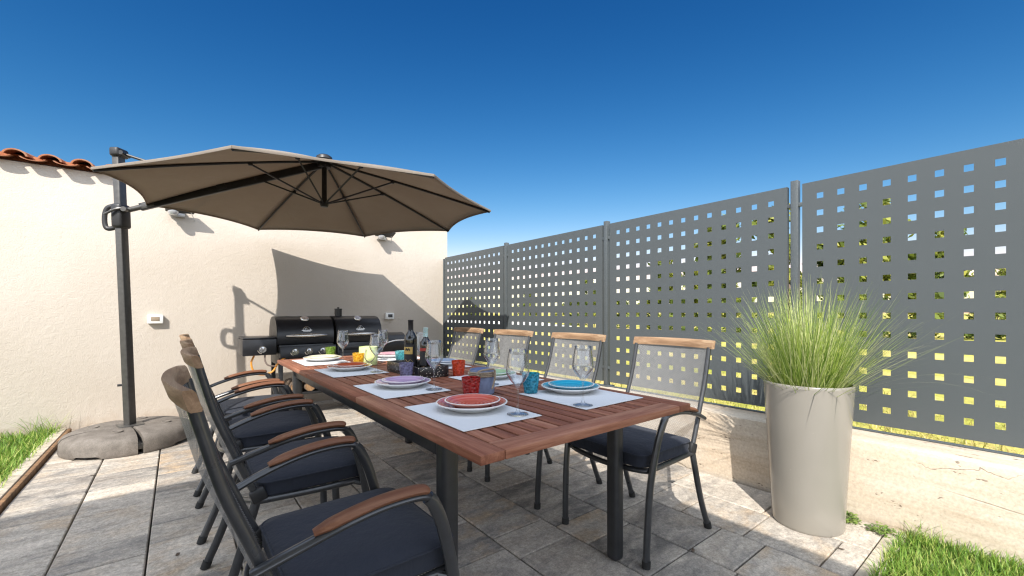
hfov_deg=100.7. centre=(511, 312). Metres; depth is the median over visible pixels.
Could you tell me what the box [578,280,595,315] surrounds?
tree
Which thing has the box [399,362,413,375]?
tumbler
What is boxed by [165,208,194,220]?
wall lamp
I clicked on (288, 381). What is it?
firewood log
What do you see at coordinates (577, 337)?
armchair
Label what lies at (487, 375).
rope bucket
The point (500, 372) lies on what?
side plate
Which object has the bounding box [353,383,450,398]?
placemat
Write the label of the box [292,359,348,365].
placemat
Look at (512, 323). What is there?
gravel road
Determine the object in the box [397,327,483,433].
armchair
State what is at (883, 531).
weed
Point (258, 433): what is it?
armchair
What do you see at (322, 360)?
dinner plate
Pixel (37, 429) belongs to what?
grass tuft
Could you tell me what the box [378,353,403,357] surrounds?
dinner plate
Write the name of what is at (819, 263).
tree
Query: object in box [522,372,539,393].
tumbler
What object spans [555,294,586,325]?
shrub
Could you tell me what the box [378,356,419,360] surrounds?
placemat
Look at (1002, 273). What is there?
tree
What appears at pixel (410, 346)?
wine bottle
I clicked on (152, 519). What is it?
ground
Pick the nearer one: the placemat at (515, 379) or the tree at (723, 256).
the placemat at (515, 379)
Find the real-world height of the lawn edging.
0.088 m
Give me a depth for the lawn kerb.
1.92 m
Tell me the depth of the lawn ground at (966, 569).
1.90 m
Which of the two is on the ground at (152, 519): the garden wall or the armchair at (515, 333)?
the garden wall
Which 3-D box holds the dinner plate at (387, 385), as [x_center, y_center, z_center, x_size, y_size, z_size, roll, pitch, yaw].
[-0.531,0.342,2.065,0.267,0.028,0.267,0,0,-38]
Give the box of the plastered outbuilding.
[0,148,446,437]
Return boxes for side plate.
[308,354,337,358]
[333,362,367,367]
[378,352,402,354]
[381,376,424,384]
[431,358,457,362]
[444,394,499,408]
[495,369,511,375]
[548,380,593,389]
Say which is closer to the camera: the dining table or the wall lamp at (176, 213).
the dining table
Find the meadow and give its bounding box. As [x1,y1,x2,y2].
[447,313,1023,454]
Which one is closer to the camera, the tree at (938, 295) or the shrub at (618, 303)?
the tree at (938, 295)
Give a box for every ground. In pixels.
[0,435,1021,575]
[144,449,241,575]
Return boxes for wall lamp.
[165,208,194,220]
[375,233,395,241]
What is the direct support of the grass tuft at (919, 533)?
on the lawn ground at (966, 569)
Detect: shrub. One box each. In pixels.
[517,303,535,315]
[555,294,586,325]
[594,301,628,327]
[626,300,670,329]
[669,286,725,331]
[721,297,773,332]
[789,296,822,332]
[837,294,890,337]
[908,313,943,337]
[964,294,1005,339]
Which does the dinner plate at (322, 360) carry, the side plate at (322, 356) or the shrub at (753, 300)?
the side plate at (322, 356)
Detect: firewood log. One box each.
[284,378,291,389]
[302,382,314,390]
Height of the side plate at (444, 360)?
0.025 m
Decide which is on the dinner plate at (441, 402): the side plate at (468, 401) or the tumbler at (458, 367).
the side plate at (468, 401)
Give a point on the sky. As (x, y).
(553, 117)
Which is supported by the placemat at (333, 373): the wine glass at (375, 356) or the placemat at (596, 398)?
the wine glass at (375, 356)
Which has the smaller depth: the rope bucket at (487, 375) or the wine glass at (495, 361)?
the rope bucket at (487, 375)
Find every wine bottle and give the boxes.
[404,320,416,366]
[420,328,430,366]
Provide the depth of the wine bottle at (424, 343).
2.41 m
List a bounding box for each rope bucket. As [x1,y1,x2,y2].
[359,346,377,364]
[468,367,495,393]
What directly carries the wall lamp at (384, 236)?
attached to the plastered outbuilding
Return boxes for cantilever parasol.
[57,145,490,459]
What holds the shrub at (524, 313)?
on the meadow
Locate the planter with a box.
[763,376,855,536]
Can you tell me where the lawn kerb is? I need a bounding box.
[855,528,906,575]
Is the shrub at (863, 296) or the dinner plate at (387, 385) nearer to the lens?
the dinner plate at (387, 385)
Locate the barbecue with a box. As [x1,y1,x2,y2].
[238,307,404,394]
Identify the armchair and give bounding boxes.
[161,365,459,575]
[179,334,292,496]
[180,339,326,544]
[180,347,369,575]
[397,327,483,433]
[433,329,532,471]
[484,332,605,509]
[562,337,714,569]
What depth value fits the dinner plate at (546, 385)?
1.85 m
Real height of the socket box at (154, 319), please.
0.088 m
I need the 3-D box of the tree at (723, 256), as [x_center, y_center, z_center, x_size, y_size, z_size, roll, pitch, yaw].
[12.016,-1.781,25.869,4.718,8.452,4.008,0,0,-7]
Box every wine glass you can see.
[369,337,383,372]
[425,340,442,390]
[483,338,499,384]
[506,349,529,416]
[572,345,593,406]
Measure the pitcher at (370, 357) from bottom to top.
0.125 m
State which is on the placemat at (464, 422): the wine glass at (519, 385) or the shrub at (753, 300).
the wine glass at (519, 385)
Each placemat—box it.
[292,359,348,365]
[314,367,388,377]
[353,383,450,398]
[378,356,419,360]
[404,402,541,431]
[449,374,543,386]
[519,389,642,409]
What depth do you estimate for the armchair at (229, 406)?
2.84 m
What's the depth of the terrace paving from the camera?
2.23 m
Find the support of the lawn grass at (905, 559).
on the lawn ground at (966, 569)
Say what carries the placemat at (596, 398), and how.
on the dining table
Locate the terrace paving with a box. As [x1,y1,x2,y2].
[0,399,886,575]
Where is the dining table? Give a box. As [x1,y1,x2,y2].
[277,355,689,566]
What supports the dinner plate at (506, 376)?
on the placemat at (515, 379)
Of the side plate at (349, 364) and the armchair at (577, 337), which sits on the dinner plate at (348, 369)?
the side plate at (349, 364)
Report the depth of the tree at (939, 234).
24.95 m
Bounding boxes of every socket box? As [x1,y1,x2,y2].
[147,315,162,323]
[385,313,393,318]
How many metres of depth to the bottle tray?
2.38 m
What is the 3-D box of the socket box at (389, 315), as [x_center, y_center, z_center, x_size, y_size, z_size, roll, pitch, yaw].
[-1.683,0.044,5.832,0.115,0.088,0.052,0,0,-38]
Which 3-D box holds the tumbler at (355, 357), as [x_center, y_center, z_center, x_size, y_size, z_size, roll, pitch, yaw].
[-1.044,0.316,2.882,0.079,0.088,0.079,0,0,-38]
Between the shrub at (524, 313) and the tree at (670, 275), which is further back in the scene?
the shrub at (524, 313)
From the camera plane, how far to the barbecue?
4.56 m
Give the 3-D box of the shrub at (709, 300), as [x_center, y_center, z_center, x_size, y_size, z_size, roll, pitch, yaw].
[10.408,0.023,24.080,3.215,3.141,2.826,0,0,24]
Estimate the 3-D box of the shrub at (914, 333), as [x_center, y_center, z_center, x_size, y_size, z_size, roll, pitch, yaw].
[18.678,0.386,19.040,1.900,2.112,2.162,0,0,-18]
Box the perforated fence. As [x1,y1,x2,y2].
[443,138,1023,457]
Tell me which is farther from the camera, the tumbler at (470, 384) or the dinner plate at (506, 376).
the dinner plate at (506, 376)
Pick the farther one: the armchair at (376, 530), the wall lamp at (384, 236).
the wall lamp at (384, 236)
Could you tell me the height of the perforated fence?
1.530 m
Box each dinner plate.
[303,355,341,361]
[327,363,371,370]
[374,377,430,388]
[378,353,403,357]
[436,396,507,412]
[468,371,515,379]
[541,381,599,393]
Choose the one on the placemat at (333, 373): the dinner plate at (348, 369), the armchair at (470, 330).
the dinner plate at (348, 369)
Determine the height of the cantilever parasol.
2.525 m
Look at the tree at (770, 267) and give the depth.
21.85 m
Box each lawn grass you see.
[0,426,62,491]
[859,524,1023,575]
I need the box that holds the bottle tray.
[387,359,448,377]
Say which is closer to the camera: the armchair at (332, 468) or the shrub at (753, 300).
the armchair at (332, 468)
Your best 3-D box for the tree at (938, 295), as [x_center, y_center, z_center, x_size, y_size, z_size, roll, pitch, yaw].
[16.593,-1.663,19.095,4.288,8.108,3.642,0,0,32]
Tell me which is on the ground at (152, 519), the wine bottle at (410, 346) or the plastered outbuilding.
the plastered outbuilding
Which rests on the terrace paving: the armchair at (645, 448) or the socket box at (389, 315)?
the armchair at (645, 448)
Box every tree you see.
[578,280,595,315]
[647,249,684,316]
[670,214,740,316]
[752,203,801,299]
[817,244,840,315]
[821,198,943,318]
[911,228,973,315]
[995,268,1005,318]
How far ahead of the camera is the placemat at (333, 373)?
2.53 m
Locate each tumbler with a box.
[325,347,335,354]
[352,352,363,361]
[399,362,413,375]
[452,360,464,375]
[462,376,480,393]
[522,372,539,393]
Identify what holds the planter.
on the terrace paving
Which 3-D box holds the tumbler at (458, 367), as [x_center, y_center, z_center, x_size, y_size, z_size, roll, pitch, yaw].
[-0.305,0.316,2.415,0.079,0.088,0.079,0,0,-38]
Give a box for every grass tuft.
[14,411,74,437]
[898,518,952,551]
[960,543,1020,571]
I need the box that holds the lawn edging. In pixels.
[0,428,71,513]
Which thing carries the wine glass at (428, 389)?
on the placemat at (383, 392)
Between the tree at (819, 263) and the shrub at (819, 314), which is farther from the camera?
the tree at (819, 263)
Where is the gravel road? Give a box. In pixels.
[448,320,577,327]
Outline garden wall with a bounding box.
[468,363,1023,567]
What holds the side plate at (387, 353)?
on the dinner plate at (386, 356)
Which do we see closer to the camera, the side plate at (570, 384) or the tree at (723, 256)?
the side plate at (570, 384)
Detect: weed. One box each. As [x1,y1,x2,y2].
[846,511,861,523]
[864,521,896,537]
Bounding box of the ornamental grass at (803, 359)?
[698,274,971,396]
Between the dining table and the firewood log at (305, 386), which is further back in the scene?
the firewood log at (305, 386)
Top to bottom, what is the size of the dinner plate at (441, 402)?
0.028 m
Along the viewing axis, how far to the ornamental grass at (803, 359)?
2.10 m
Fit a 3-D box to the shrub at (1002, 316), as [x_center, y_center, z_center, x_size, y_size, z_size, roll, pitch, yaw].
[20.320,0.329,18.010,2.045,2.273,2.326,0,0,39]
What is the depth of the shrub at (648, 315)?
27.90 m
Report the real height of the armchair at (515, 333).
0.965 m
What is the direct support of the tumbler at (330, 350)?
on the dining table
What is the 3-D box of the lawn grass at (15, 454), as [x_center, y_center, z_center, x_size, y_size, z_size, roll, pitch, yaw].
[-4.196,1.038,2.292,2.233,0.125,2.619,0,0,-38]
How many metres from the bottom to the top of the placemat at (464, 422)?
0.003 m
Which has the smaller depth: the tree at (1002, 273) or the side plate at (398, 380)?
the side plate at (398, 380)
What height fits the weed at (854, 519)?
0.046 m
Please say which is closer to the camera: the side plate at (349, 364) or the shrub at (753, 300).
the side plate at (349, 364)
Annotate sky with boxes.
[0,0,1023,313]
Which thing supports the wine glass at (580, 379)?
on the placemat at (596, 398)
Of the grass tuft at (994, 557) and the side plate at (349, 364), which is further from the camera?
the side plate at (349, 364)

